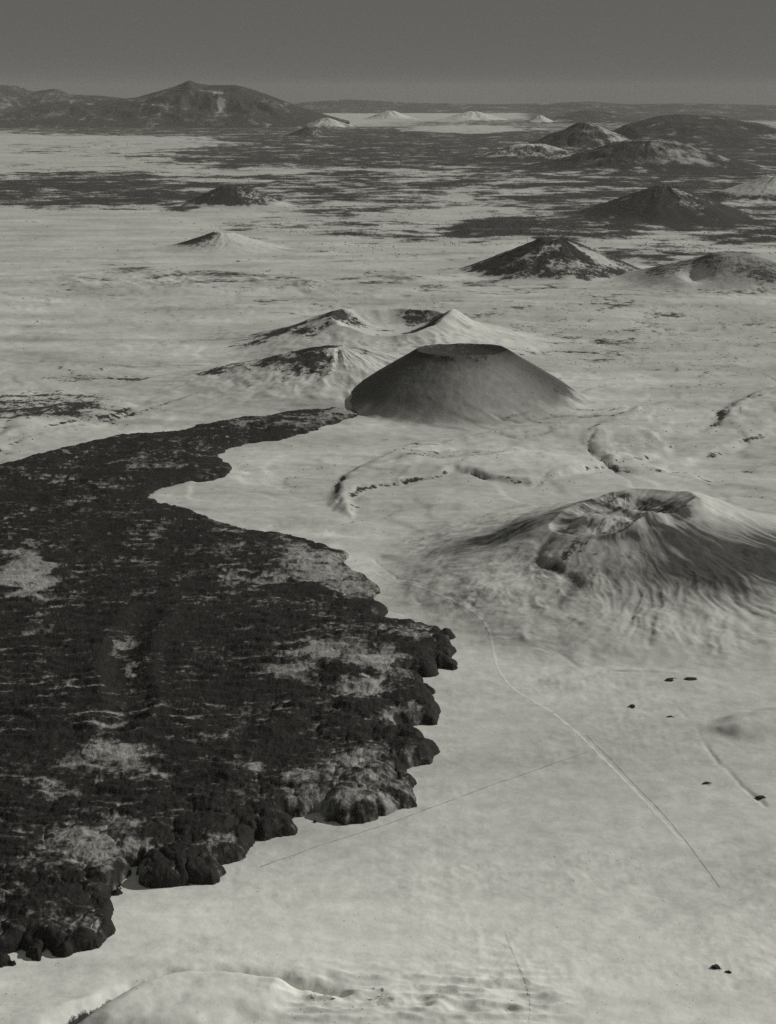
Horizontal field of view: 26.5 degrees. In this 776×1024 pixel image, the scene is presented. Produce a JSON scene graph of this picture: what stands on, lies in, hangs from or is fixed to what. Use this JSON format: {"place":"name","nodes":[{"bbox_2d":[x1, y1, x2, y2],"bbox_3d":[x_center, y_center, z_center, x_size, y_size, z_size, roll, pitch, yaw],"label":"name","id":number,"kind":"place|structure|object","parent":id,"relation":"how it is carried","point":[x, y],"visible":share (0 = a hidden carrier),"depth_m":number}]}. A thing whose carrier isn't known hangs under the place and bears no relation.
{"place":"outdoors","nodes":[
{"label":"outdoors","id":0,"kind":"place"},
{"bbox_2d":[0,85,124,115],"bbox_3d":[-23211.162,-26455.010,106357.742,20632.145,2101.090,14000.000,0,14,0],"label":"mountain range","id":1,"kind":"structure","parent":0,"point":[14,98],"depth_m":104170.64},
{"bbox_2d":[0,80,349,127],"bbox_3d":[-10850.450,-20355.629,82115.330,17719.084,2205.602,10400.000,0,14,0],"label":"mountain","id":2,"kind":"structure","parent":0,"point":[189,104],"depth_m":79554.17},
{"bbox_2d":[284,127,332,136],"bbox_3d":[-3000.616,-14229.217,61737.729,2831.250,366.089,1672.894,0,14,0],"label":"hill","id":3,"kind":"structure","parent":0,"point":[307,132],"depth_m":61469.93},
{"bbox_2d":[282,118,366,127],"bbox_3d":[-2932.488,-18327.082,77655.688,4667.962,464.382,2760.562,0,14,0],"label":"hill","id":4,"kind":"structure","parent":0,"point":[325,123],"depth_m":77178.03},
{"bbox_2d":[78,345,602,423],"bbox_3d":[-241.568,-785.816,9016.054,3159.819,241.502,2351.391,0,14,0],"label":"snowy hill","id":5,"kind":"structure","parent":0,"point":[325,377],"depth_m":8726.39},
{"bbox_2d":[0,113,775,1023],"bbox_3d":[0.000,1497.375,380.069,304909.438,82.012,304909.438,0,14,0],"label":"ground","id":6,"kind":"structure","parent":0,"point":[594,905],"depth_m":6377.06},
{"bbox_2d":[133,231,313,256],"bbox_3d":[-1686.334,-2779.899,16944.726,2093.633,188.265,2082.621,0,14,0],"label":"snowy cone","id":7,"kind":"object","parent":6,"relation":"on","point":[221,244],"visible":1,"depth_m":16674.04},
{"bbox_2d":[0,407,457,967],"bbox_3d":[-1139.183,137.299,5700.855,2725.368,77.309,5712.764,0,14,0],"label":"lava flow","id":8,"kind":"object","parent":6,"relation":"on","point":[188,697],"visible":1,"depth_m":4379.48},
{"bbox_2d":[162,185,307,209],"bbox_3d":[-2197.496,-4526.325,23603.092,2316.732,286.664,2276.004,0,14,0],"label":"cinder cone","id":9,"kind":"object","parent":6,"relation":"on","point":[230,197],"visible":1,"depth_m":23196.79},
{"bbox_2d":[0,128,775,1022],"bbox_3d":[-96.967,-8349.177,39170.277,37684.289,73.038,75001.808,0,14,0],"label":"scrub","id":10,"kind":"object","parent":6,"relation":"on","point":[412,222],"visible":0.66,"depth_m":24907.84},
{"bbox_2d":[260,751,587,866],"bbox_3d":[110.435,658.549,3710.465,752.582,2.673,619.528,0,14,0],"label":"track","id":11,"kind":"structure","parent":6,"relation":"on","point":[420,811],"depth_m":3680.97},
{"bbox_2d":[349,343,620,434],"bbox_3d":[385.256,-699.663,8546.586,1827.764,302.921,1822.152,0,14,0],"label":"cinder cone","id":12,"kind":"object","parent":6,"relation":"on","point":[449,389],"visible":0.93,"depth_m":8178.26},
{"bbox_2d":[505,932,531,1022],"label":"track","id":13,"kind":"structure","parent":6,"relation":"on","point":[521,971],"depth_m":2987.37},
{"bbox_2d":[375,573,680,840],"bbox_3d":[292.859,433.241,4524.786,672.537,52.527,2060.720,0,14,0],"label":"track","id":14,"kind":"structure","parent":6,"relation":"on","point":[603,758],"depth_m":4298.03},
{"bbox_2d":[438,237,651,285],"bbox_3d":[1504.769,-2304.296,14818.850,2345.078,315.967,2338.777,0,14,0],"label":"cinder cone","id":15,"kind":"object","parent":6,"relation":"on","point":[554,261],"visible":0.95,"depth_m":14420.53},
{"bbox_2d":[586,735,719,886],"bbox_3d":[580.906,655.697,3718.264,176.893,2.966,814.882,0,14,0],"label":"track","id":16,"kind":"structure","parent":6,"relation":"on","point":[662,813],"depth_m":3661.89},
{"bbox_2d":[539,185,775,227],"bbox_3d":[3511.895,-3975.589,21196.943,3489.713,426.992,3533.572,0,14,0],"label":"cinder cone","id":17,"kind":"object","parent":6,"relation":"on","point":[668,206],"visible":1,"depth_m":20565.79},
{"bbox_2d":[684,677,697,679],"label":"rock outcrop","id":18,"kind":"object","parent":6,"relation":"on","point":[690,678],"visible":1,"depth_m":4471.51},
{"bbox_2d":[711,964,719,968],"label":"rock outcrop","id":19,"kind":"object","parent":6,"relation":"on","point":[715,966],"visible":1,"depth_m":3013.23},
{"bbox_2d":[700,175,775,203],"bbox_3d":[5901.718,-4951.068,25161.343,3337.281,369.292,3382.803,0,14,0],"label":"snowy cone","id":20,"kind":"object","parent":6,"relation":"on","point":[761,190],"visible":0.79,"depth_m":24680.35},
{"bbox_2d":[755,795,765,798],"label":"rock outcrop","id":21,"kind":"object","parent":6,"relation":"on","point":[760,797],"visible":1,"depth_m":3748.13},
{"bbox_2d":[0,0,775,104],"label":"sky","id":22,"kind":"structure","parent":0,"point":[290,51]},
{"bbox_2d":[174,308,607,366],"bbox_3d":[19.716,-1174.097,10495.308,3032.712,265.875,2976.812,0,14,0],"label":"crater hill","id":23,"kind":"structure","parent":0,"point":[403,330],"depth_m":10286.54},
{"bbox_2d":[356,111,427,119],"bbox_3d":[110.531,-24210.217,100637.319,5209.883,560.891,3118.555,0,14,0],"label":"hill","id":24,"kind":"structure","parent":0,"point":[389,115],"depth_m":100137.32},
{"bbox_2d":[424,111,525,120],"bbox_3d":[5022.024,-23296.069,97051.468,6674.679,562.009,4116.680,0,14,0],"label":"hill","id":25,"kind":"structure","parent":0,"point":[472,116],"depth_m":96397.48},
{"bbox_2d":[447,144,574,161],"bbox_3d":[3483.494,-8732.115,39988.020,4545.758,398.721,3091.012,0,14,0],"label":"speckled hill","id":26,"kind":"structure","parent":0,"point":[532,152],"depth_m":39372.46},
{"bbox_2d":[291,99,775,112],"bbox_3d":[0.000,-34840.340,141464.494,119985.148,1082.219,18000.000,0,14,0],"label":"mountain range","id":27,"kind":"structure","parent":0,"point":[350,106],"depth_m":137022.80},
{"bbox_2d":[515,115,554,122],"bbox_3d":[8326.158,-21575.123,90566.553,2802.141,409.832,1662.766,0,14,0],"label":"hill","id":28,"kind":"structure","parent":0,"point":[539,119],"depth_m":90290.20},
{"bbox_2d":[473,122,630,154],"bbox_3d":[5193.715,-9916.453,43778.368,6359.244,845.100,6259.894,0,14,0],"label":"dark hill","id":29,"kind":"structure","parent":0,"point":[581,137],"depth_m":42968.54},
{"bbox_2d":[374,488,775,675],"bbox_3d":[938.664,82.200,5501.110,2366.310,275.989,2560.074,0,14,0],"label":"crater hill","id":30,"kind":"structure","parent":0,"point":[676,583],"depth_m":5065.50},
{"bbox_2d":[548,110,641,122],"bbox_3d":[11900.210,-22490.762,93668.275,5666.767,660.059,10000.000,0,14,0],"label":"hill","id":31,"kind":"structure","parent":0,"point":[587,116],"depth_m":90978.78},
{"bbox_2d":[487,138,775,173],"bbox_3d":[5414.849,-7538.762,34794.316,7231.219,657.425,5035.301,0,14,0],"label":"speckled hill","id":32,"kind":"structure","parent":0,"point":[653,156],"depth_m":33863.98},
{"bbox_2d":[584,252,775,299],"bbox_3d":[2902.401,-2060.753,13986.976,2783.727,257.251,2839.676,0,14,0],"label":"crater hill","id":33,"kind":"structure","parent":0,"point":[729,276],"depth_m":13535.06},
{"bbox_2d":[613,114,775,147],"bbox_3d":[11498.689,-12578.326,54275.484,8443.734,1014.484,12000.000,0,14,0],"label":"hill","id":34,"kind":"structure","parent":0,"point":[705,131],"depth_m":51399.23}
]}

